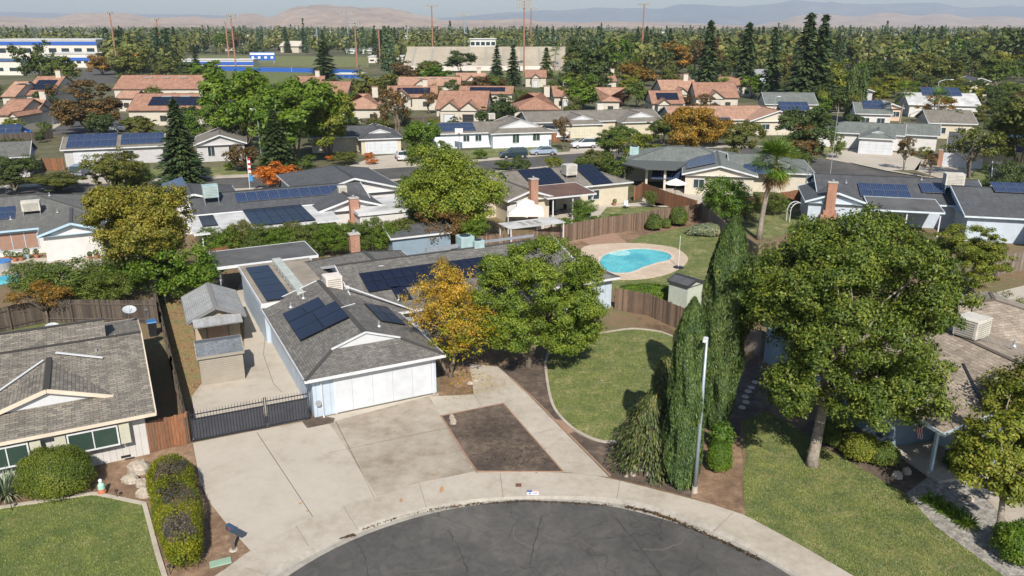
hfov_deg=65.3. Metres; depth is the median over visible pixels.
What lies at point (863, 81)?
cypress
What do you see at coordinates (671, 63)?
broadleaf tree
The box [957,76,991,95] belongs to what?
beige gable house
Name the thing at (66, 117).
broadleaf tree
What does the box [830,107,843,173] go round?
utility pole
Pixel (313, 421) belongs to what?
gate side bed
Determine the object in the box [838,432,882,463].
mounded shrub
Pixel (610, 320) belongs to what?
soil
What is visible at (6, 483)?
spiky plant
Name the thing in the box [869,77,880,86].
broadleaf tree
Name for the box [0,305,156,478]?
house
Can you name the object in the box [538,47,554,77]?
conifer
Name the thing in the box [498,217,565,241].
white pergola
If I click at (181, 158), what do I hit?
conifer
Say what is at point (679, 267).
pool umbrella pole
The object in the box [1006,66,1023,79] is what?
broadleaf tree
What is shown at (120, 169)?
broadleaf tree
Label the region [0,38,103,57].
school building
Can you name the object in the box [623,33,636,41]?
broadleaf tree
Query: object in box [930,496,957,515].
lily clump
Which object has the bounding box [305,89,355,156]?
broadleaf tree
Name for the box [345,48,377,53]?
hall
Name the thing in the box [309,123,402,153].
tan garage house
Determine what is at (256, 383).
side yard paving
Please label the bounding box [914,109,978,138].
olive roof house
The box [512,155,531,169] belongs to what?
round shrub
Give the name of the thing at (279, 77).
sports field
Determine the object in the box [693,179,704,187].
window
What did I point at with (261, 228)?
round shrub
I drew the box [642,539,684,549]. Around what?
street scuff
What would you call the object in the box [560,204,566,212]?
patio chair
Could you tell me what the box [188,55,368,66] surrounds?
field
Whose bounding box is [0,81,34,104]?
townhouse
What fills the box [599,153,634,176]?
round shrub
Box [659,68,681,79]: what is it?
broadleaf tree
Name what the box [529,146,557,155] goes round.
parked car
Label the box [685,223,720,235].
lavender bush
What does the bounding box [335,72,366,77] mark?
pool stand
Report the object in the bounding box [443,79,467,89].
round shrub
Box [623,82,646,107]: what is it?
broadleaf tree
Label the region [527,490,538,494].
kerb number sign
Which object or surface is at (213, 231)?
round shrub
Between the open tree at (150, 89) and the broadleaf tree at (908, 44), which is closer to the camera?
the open tree at (150, 89)
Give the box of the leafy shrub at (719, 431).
[707,419,736,448]
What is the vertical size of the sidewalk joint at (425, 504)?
0.001 m
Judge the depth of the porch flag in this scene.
39.86 m
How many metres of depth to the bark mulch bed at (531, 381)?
43.13 m
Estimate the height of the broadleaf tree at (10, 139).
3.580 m
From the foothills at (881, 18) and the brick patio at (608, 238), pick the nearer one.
the brick patio at (608, 238)
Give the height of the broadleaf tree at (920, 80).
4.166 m
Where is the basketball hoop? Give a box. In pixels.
[455,128,462,150]
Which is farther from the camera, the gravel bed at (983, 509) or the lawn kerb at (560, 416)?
the lawn kerb at (560, 416)
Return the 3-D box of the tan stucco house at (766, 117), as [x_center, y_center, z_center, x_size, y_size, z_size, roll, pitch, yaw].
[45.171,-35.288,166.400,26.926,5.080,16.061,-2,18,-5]
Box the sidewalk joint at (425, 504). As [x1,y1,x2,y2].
[247,474,619,573]
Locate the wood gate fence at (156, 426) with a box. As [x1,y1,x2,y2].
[145,411,190,452]
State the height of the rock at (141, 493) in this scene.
0.892 m
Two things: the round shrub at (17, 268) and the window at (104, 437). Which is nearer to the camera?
the window at (104, 437)
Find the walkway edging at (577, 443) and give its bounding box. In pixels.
[509,377,611,476]
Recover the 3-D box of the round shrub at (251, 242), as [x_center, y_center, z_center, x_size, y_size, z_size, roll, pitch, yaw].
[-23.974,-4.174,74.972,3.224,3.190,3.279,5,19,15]
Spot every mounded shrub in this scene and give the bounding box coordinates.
[822,418,853,447]
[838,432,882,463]
[870,440,901,466]
[942,448,959,471]
[989,517,1023,566]
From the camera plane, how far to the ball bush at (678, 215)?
87.09 m
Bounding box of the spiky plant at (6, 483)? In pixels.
[0,464,27,505]
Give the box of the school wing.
[0,59,41,74]
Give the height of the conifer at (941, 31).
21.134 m
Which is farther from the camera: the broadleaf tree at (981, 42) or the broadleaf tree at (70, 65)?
the broadleaf tree at (981, 42)
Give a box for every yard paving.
[192,282,308,440]
[996,286,1023,300]
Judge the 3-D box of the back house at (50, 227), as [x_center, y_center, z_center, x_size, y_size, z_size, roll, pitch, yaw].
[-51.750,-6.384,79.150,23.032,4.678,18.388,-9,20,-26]
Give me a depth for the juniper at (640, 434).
38.60 m
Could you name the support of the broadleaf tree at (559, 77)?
on the back ground at (47, 148)
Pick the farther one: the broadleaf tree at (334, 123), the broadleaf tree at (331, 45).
the broadleaf tree at (331, 45)
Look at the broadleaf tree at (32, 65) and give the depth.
285.93 m
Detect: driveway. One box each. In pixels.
[72,171,104,181]
[193,393,475,550]
[350,154,419,166]
[569,141,602,151]
[826,148,921,169]
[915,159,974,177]
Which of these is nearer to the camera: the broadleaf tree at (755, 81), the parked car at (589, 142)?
the parked car at (589, 142)
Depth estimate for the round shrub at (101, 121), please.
155.62 m
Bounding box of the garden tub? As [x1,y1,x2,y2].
[0,258,11,270]
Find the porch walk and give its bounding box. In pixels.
[954,477,1023,522]
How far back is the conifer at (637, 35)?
513.73 m
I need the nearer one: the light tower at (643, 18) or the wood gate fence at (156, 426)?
the wood gate fence at (156, 426)
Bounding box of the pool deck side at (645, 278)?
[618,246,684,279]
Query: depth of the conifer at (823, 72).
213.32 m
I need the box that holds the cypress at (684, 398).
[662,296,709,490]
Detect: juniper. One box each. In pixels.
[605,391,675,487]
[647,355,670,400]
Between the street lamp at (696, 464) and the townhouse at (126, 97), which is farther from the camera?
the townhouse at (126, 97)
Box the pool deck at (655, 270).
[581,243,687,278]
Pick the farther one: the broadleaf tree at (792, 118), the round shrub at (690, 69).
the round shrub at (690, 69)
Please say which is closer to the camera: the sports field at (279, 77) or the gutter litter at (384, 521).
the gutter litter at (384, 521)
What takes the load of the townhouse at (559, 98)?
on the back ground at (47, 148)
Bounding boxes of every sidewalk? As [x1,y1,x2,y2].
[0,145,763,187]
[215,472,852,575]
[235,160,619,190]
[851,162,933,177]
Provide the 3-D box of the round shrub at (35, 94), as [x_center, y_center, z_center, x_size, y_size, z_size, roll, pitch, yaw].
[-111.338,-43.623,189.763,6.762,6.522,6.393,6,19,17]
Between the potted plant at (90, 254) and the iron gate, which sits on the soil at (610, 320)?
the iron gate
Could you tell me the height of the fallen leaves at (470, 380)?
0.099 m
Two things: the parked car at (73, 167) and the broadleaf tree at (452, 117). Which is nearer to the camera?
the parked car at (73, 167)
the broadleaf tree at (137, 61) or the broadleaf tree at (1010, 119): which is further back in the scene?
the broadleaf tree at (137, 61)
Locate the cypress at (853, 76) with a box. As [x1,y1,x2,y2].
[842,63,859,120]
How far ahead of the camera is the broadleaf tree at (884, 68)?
277.84 m
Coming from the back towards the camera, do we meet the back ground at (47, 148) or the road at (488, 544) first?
the back ground at (47, 148)
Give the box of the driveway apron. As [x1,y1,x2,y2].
[329,393,474,495]
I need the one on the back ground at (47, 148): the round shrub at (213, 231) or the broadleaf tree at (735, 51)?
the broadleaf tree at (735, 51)
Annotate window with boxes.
[0,48,5,52]
[0,230,39,251]
[0,442,29,469]
[49,48,56,52]
[61,48,68,51]
[66,425,119,451]
[74,48,81,51]
[87,48,94,51]
[207,146,215,156]
[463,135,469,141]
[475,135,481,140]
[512,134,519,142]
[532,133,539,140]
[587,189,599,200]
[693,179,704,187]
[761,124,769,129]
[877,118,884,122]
[892,111,899,116]
[941,127,946,133]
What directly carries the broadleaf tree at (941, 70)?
on the back ground at (47, 148)
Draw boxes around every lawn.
[0,495,160,575]
[3,315,63,331]
[144,166,249,177]
[461,143,560,158]
[547,329,675,439]
[599,204,651,217]
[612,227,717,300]
[739,203,803,238]
[741,412,1002,575]
[823,147,846,155]
[965,168,989,182]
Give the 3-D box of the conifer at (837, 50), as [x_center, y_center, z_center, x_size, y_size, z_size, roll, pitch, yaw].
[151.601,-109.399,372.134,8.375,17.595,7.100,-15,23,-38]
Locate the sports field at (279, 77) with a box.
[195,71,369,84]
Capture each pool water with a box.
[0,275,16,284]
[600,249,670,272]
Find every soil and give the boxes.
[0,208,1023,574]
[566,220,718,250]
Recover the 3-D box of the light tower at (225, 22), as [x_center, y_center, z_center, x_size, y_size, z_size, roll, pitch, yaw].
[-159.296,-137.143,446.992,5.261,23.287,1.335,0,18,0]
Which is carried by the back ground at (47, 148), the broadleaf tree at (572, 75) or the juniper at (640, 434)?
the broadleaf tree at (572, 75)
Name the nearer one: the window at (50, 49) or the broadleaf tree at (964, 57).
the broadleaf tree at (964, 57)
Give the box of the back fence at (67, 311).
[0,299,159,331]
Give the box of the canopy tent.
[507,198,543,233]
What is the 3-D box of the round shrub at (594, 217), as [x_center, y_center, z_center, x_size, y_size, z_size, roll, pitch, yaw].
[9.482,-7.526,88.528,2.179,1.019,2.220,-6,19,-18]
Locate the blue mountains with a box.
[0,0,1023,24]
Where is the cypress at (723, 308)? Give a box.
[701,215,753,428]
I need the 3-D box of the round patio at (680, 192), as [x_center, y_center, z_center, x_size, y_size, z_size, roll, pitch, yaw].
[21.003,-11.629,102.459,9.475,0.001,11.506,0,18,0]
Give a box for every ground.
[0,52,1023,207]
[31,30,973,570]
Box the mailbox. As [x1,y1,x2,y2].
[225,523,237,552]
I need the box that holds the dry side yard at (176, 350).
[164,292,243,409]
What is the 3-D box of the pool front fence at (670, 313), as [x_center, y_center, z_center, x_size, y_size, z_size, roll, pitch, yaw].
[10.652,1.508,59.758,0.952,1.800,7.069,-16,24,-40]
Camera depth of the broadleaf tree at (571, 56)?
354.72 m
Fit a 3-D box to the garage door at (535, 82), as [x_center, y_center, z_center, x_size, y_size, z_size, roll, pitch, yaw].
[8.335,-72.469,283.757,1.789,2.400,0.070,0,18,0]
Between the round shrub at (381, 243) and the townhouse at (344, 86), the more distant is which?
the townhouse at (344, 86)
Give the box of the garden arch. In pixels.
[786,201,805,221]
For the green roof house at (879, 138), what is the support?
on the back ground at (47, 148)
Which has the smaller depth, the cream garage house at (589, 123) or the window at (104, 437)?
the window at (104, 437)
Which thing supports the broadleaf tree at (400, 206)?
on the soil at (610, 320)
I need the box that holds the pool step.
[610,250,629,255]
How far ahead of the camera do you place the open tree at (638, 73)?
287.42 m
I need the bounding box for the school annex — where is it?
[42,52,106,67]
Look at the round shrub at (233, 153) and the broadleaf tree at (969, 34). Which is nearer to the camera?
the round shrub at (233, 153)
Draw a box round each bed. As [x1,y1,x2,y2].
[0,443,249,575]
[302,416,334,427]
[437,361,473,395]
[442,404,560,470]
[499,356,690,496]
[691,436,744,514]
[728,355,772,440]
[800,418,927,492]
[906,477,1023,575]
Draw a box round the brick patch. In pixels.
[552,419,573,433]
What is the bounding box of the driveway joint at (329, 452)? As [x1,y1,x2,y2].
[257,422,449,514]
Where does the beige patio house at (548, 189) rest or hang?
on the back ground at (47, 148)
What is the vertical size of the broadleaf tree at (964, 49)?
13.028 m
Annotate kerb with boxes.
[0,147,723,188]
[0,492,166,575]
[261,496,801,575]
[544,348,622,442]
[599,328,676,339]
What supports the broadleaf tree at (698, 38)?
on the back ground at (47, 148)
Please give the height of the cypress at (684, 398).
9.724 m
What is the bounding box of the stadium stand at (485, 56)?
[403,47,566,70]
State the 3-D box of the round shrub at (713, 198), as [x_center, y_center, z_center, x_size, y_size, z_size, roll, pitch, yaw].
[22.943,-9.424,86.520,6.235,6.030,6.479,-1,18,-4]
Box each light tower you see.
[106,12,116,55]
[220,21,229,57]
[225,14,236,65]
[339,11,353,36]
[349,21,359,67]
[375,27,381,63]
[425,5,437,46]
[457,14,470,42]
[516,0,531,72]
[523,8,539,46]
[638,3,650,56]
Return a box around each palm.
[549,44,560,70]
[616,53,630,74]
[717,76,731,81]
[745,134,806,239]
[893,79,918,122]
[926,86,952,109]
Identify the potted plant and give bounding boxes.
[3,250,10,258]
[10,251,16,261]
[17,252,22,260]
[22,248,29,258]
[32,249,38,257]
[87,251,92,259]
[92,250,98,258]
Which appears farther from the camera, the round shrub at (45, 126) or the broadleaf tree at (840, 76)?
the broadleaf tree at (840, 76)
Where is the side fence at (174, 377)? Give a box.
[152,284,190,443]
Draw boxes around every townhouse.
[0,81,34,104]
[0,99,53,129]
[25,70,83,101]
[26,90,59,124]
[112,75,206,97]
[116,90,144,110]
[126,91,237,125]
[296,70,326,87]
[314,81,353,96]
[342,86,387,123]
[386,79,437,109]
[397,76,461,89]
[435,90,492,121]
[456,67,486,81]
[459,86,514,102]
[510,85,560,116]
[524,70,546,86]
[550,79,568,109]
[594,87,625,108]
[600,68,616,86]
[644,90,684,111]
[651,73,694,105]
[688,82,739,104]
[715,71,752,96]
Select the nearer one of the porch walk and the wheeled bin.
the porch walk
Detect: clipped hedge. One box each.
[145,452,204,568]
[620,283,668,300]
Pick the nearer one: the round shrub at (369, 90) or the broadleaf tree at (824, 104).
the broadleaf tree at (824, 104)
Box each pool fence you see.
[529,203,701,240]
[701,203,759,262]
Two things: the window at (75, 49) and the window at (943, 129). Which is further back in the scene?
the window at (75, 49)
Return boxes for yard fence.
[0,130,53,140]
[41,158,64,169]
[360,116,439,125]
[451,233,529,248]
[551,132,569,141]
[633,182,697,207]
[746,190,800,207]
[954,251,1023,281]
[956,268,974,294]
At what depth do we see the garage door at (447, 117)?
176.15 m
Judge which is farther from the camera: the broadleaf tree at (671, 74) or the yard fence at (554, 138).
the broadleaf tree at (671, 74)
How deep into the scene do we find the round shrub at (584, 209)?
89.86 m
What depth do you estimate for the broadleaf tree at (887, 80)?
239.69 m
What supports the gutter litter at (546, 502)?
on the gutter
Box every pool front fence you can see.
[614,287,684,326]
[744,329,765,356]
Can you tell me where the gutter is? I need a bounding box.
[276,499,794,575]
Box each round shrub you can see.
[0,117,26,130]
[1,259,54,296]
[14,255,131,299]
[31,91,59,101]
[33,129,44,142]
[35,121,52,130]
[71,269,134,299]
[83,113,116,134]
[97,252,163,294]
[122,238,226,301]
[123,163,155,187]
[167,105,198,119]
[179,109,216,137]
[196,226,232,250]
[210,226,242,248]
[221,143,261,170]
[221,218,255,248]
[223,161,236,169]
[241,228,268,247]
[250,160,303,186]
[250,221,280,244]
[261,225,296,244]
[274,220,309,242]
[291,222,325,252]
[293,154,315,169]
[300,222,333,256]
[313,222,349,255]
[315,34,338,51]
[329,151,358,164]
[332,222,361,253]
[339,222,378,250]
[359,216,387,250]
[362,152,373,156]
[363,117,390,127]
[364,157,378,163]
[365,85,384,99]
[369,223,401,249]
[376,101,412,123]
[384,218,415,241]
[414,199,475,242]
[427,140,452,161]
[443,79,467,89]
[449,215,490,237]
[472,149,488,158]
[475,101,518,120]
[490,75,508,85]
[493,160,515,169]
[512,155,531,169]
[543,155,564,166]
[554,217,571,225]
[569,198,598,218]
[572,217,587,222]
[573,149,600,167]
[576,156,595,163]
[579,160,593,164]
[588,215,605,219]
[593,154,610,168]
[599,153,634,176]
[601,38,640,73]
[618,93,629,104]
[642,190,659,205]
[683,95,689,103]
[684,65,696,74]
[694,175,750,221]
[727,185,763,220]
[749,252,761,293]
[751,239,807,317]
[761,189,793,214]
[797,152,813,164]
[817,90,835,110]
[828,134,846,157]
[868,67,889,83]
[913,71,930,82]
[918,146,933,154]
[922,40,936,60]
[940,36,961,46]
[964,84,984,102]
[980,158,1023,186]
[982,99,1004,114]
[983,85,1009,100]
[992,290,1023,303]
[1009,90,1023,99]
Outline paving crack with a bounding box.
[263,340,281,391]
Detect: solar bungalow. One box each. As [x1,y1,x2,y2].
[756,92,818,115]
[850,100,893,122]
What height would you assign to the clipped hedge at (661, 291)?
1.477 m
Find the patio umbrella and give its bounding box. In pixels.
[664,178,687,188]
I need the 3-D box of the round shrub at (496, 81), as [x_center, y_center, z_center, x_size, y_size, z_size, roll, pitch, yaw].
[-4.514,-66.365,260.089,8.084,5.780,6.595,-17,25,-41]
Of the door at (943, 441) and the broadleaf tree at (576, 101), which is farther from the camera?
the broadleaf tree at (576, 101)
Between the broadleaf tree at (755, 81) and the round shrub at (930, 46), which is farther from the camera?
the round shrub at (930, 46)
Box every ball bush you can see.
[645,213,662,229]
[662,218,670,227]
[669,206,688,225]
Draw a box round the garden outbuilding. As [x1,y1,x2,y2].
[376,219,450,254]
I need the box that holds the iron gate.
[188,389,310,442]
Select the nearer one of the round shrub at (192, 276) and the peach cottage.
the round shrub at (192, 276)
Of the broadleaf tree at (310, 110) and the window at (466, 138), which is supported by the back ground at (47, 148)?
the broadleaf tree at (310, 110)
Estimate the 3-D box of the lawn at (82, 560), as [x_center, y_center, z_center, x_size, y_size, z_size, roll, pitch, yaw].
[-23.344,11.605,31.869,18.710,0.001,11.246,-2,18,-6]
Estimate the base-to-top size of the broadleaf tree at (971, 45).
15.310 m
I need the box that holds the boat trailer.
[543,125,575,139]
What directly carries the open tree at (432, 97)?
on the back ground at (47, 148)
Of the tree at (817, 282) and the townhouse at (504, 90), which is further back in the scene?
the townhouse at (504, 90)
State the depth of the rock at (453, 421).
44.17 m
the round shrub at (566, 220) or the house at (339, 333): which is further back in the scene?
the round shrub at (566, 220)
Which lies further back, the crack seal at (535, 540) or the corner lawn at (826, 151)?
the corner lawn at (826, 151)
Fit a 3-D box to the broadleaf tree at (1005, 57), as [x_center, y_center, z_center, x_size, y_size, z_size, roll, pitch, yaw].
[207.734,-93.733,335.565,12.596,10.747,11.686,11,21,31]
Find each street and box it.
[0,147,773,195]
[809,159,915,176]
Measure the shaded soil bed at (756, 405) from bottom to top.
0.001 m
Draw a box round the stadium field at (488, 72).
[383,71,566,84]
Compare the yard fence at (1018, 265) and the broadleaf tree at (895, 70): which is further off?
the broadleaf tree at (895, 70)
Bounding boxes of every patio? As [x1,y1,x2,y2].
[0,257,101,275]
[580,233,626,244]
[642,189,703,206]
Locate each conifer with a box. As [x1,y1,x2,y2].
[151,98,212,184]
[154,26,163,60]
[163,27,171,56]
[170,47,179,74]
[191,44,199,63]
[253,109,302,173]
[283,29,291,52]
[301,28,308,51]
[308,41,342,80]
[320,30,327,51]
[370,25,377,54]
[376,30,382,62]
[393,27,396,43]
[489,45,505,77]
[504,44,522,85]
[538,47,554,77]
[634,28,640,43]
[643,26,649,44]
[666,28,672,42]
[690,62,695,78]
[694,20,720,81]
[731,22,757,79]
[754,27,784,98]
[778,12,822,91]
[801,14,837,91]
[832,34,842,70]
[937,26,943,39]
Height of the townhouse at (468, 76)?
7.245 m
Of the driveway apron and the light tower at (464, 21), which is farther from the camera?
the light tower at (464, 21)
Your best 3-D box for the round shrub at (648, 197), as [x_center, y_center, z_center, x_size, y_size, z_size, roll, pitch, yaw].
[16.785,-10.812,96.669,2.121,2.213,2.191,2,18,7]
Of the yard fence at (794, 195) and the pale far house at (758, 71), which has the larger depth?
the pale far house at (758, 71)
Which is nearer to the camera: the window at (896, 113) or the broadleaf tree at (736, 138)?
the broadleaf tree at (736, 138)
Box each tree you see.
[0,138,17,141]
[0,153,41,193]
[2,278,76,322]
[6,40,56,76]
[25,169,88,191]
[44,78,124,131]
[45,55,81,78]
[74,182,198,299]
[76,146,147,186]
[85,53,111,74]
[104,45,152,74]
[118,116,159,132]
[125,59,145,74]
[143,85,162,92]
[150,56,179,74]
[175,61,203,74]
[186,60,226,77]
[196,66,277,146]
[199,99,232,128]
[210,33,228,51]
[228,32,245,48]
[232,121,251,132]
[239,123,250,136]
[245,75,344,160]
[246,41,258,51]
[297,109,339,140]
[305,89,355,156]
[342,115,364,124]
[350,69,398,95]
[364,36,377,46]
[373,87,409,132]
[386,119,397,128]
[390,60,426,81]
[393,142,514,227]
[393,169,421,222]
[397,256,508,377]
[401,119,441,160]
[415,60,440,74]
[416,60,430,71]
[418,64,451,76]
[418,91,437,113]
[443,50,477,72]
[447,116,461,121]
[462,75,492,85]
[469,233,612,368]
[492,93,518,114]
[493,77,508,85]
[510,89,531,100]
[547,80,558,85]
[552,116,572,150]
[554,65,579,85]
[557,74,598,107]
[561,51,585,67]
[562,96,582,109]
[563,72,582,81]
[564,35,601,57]
[564,38,587,65]
[565,47,613,86]
[594,124,642,160]
[602,45,632,67]
[608,67,620,78]
[613,132,662,156]
[617,60,660,82]
[617,74,640,87]
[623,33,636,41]
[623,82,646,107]
[633,70,645,81]
[645,118,671,144]
[651,36,665,48]
[652,32,666,41]
[655,40,697,73]
[655,44,683,67]
[658,55,677,69]
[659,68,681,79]
[661,105,728,146]
[675,39,693,50]
[687,93,718,105]
[688,37,704,58]
[690,37,724,67]
[711,117,735,146]
[712,58,733,76]
[720,52,750,72]
[720,119,767,152]
[724,46,748,74]
[727,201,990,468]
[740,74,763,97]
[769,50,790,80]
[771,124,823,158]
[774,107,839,152]
[782,35,799,66]
[786,55,793,68]
[803,83,833,101]
[815,59,858,86]
[816,95,835,111]
[827,88,847,111]
[831,41,855,65]
[831,80,844,94]
[832,86,844,109]
[842,39,869,67]
[843,113,864,121]
[847,91,861,109]
[857,61,872,69]
[866,71,882,83]
[867,53,907,76]
[869,66,892,79]
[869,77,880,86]
[872,86,890,99]
[875,75,910,97]
[886,41,914,55]
[892,51,938,78]
[897,136,919,170]
[898,76,914,91]
[899,34,926,40]
[912,77,924,85]
[914,94,957,109]
[917,76,936,88]
[920,153,938,176]
[921,233,960,259]
[924,56,965,79]
[932,223,1018,282]
[933,50,974,72]
[934,79,954,86]
[940,125,1008,178]
[943,45,972,60]
[946,374,1023,544]
[948,37,970,51]
[949,77,970,91]
[955,32,972,40]
[961,39,993,72]
[969,59,981,75]
[969,79,989,95]
[970,57,1022,85]
[971,36,992,43]
[973,104,991,125]
[976,354,1023,475]
[977,40,998,49]
[983,92,1023,162]
[992,25,1023,76]
[992,82,1023,96]
[996,52,1023,77]
[997,96,1016,104]
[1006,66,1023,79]
[1013,58,1023,78]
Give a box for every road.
[73,68,114,82]
[289,500,789,575]
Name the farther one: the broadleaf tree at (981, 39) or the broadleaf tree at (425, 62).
the broadleaf tree at (981, 39)
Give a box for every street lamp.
[250,108,261,155]
[691,336,707,493]
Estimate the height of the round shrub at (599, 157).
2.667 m
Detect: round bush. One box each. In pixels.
[11,444,97,501]
[705,439,733,471]
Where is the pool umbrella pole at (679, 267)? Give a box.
[673,235,683,268]
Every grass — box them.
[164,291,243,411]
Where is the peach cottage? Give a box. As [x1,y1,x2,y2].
[882,100,904,120]
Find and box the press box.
[469,38,496,46]
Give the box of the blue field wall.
[218,67,358,72]
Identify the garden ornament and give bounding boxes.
[97,479,106,493]
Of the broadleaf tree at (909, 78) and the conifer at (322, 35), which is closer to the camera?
the broadleaf tree at (909, 78)
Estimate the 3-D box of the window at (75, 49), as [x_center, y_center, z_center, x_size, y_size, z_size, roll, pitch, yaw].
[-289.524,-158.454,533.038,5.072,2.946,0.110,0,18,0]
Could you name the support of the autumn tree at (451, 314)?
on the soil at (610, 320)
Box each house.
[0,124,37,176]
[0,192,109,260]
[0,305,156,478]
[60,127,246,166]
[162,165,417,249]
[181,58,258,65]
[210,230,620,417]
[225,40,246,50]
[279,41,307,52]
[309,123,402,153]
[427,113,554,147]
[465,163,633,221]
[515,103,662,137]
[622,145,814,196]
[657,105,796,134]
[752,69,767,80]
[763,291,1023,483]
[798,172,1023,243]
[819,121,940,154]
[854,86,874,99]
[896,87,980,118]
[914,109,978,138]
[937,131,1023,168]
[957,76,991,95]
[988,161,1023,181]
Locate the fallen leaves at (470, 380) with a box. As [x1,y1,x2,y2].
[431,366,504,402]
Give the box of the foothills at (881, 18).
[541,12,1023,24]
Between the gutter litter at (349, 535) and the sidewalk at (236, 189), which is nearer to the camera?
the gutter litter at (349, 535)
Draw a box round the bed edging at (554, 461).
[440,403,562,471]
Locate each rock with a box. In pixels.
[120,473,138,484]
[126,459,150,475]
[135,478,146,487]
[135,486,150,498]
[450,417,456,424]
[644,469,653,476]
[890,470,902,479]
[902,467,911,474]
[966,493,974,501]
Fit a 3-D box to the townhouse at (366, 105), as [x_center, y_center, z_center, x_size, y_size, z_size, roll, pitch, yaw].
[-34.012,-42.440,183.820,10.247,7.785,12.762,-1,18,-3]
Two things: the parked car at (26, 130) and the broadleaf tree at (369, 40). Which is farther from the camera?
the broadleaf tree at (369, 40)
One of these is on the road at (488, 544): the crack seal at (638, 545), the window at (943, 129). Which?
the crack seal at (638, 545)
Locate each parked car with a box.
[21,127,31,132]
[68,163,90,175]
[97,123,125,132]
[395,150,408,160]
[498,147,527,158]
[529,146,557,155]
[570,138,595,148]
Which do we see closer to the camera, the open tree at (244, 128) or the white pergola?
the white pergola
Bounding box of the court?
[49,115,127,134]
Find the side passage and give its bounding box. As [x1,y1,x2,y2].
[143,323,188,417]
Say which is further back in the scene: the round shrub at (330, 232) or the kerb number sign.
the round shrub at (330, 232)
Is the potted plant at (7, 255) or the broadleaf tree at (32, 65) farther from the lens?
the broadleaf tree at (32, 65)
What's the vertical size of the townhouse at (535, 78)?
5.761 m
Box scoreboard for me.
[249,52,275,63]
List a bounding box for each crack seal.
[355,540,368,575]
[447,529,468,575]
[529,516,541,564]
[614,516,661,575]
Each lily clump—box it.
[917,490,945,506]
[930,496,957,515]
[938,503,971,521]
[949,508,981,531]
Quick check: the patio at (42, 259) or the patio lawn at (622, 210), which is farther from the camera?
the patio lawn at (622, 210)
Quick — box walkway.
[430,364,608,476]
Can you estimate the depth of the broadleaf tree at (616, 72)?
305.90 m
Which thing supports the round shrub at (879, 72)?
on the back ground at (47, 148)
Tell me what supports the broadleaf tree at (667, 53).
on the back ground at (47, 148)
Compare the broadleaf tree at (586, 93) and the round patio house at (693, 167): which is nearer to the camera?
the round patio house at (693, 167)
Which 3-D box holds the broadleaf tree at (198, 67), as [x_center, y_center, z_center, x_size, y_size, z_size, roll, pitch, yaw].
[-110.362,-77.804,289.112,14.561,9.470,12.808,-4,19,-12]
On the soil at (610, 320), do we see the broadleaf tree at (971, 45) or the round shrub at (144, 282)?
the round shrub at (144, 282)
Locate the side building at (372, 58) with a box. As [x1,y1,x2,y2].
[368,55,404,62]
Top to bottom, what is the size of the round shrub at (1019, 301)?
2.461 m
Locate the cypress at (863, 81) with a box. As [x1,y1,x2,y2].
[856,64,869,99]
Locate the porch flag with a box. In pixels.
[916,423,923,438]
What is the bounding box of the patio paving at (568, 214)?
[535,202,660,229]
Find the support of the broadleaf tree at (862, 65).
on the back ground at (47, 148)
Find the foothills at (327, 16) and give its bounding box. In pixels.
[0,4,1023,29]
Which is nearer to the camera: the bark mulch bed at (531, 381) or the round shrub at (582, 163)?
the bark mulch bed at (531, 381)
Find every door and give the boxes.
[73,151,108,165]
[206,324,229,338]
[335,362,432,412]
[365,140,396,153]
[443,114,454,121]
[462,114,473,121]
[533,80,537,86]
[549,199,555,210]
[571,126,596,137]
[858,140,893,154]
[938,427,969,449]
[942,152,983,168]
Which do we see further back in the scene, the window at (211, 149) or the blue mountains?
the blue mountains
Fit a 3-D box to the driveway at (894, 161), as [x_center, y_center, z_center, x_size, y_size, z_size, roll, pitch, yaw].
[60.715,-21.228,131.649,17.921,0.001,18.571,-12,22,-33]
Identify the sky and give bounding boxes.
[0,0,1023,17]
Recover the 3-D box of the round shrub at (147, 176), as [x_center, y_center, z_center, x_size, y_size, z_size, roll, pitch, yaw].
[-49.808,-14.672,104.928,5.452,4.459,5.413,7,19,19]
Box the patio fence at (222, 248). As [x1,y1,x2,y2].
[200,246,228,263]
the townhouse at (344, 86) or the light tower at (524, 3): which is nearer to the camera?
the townhouse at (344, 86)
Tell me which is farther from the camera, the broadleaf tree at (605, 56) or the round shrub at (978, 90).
the broadleaf tree at (605, 56)
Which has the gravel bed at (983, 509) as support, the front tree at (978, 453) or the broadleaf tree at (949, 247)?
the front tree at (978, 453)
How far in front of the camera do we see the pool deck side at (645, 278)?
69.57 m
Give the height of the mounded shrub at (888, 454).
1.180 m
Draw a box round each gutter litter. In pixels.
[339,533,355,538]
[362,508,429,529]
[427,499,612,511]
[621,504,760,560]
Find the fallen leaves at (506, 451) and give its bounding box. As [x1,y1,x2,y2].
[438,423,550,472]
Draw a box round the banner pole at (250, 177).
[246,157,252,187]
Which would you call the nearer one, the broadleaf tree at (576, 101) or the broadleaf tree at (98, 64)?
the broadleaf tree at (576, 101)
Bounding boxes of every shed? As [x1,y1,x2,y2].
[181,282,246,339]
[193,334,244,385]
[667,273,703,307]
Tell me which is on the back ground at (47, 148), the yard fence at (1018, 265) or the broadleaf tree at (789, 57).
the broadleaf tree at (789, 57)
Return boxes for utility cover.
[209,556,231,567]
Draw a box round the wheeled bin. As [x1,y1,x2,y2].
[146,319,157,336]

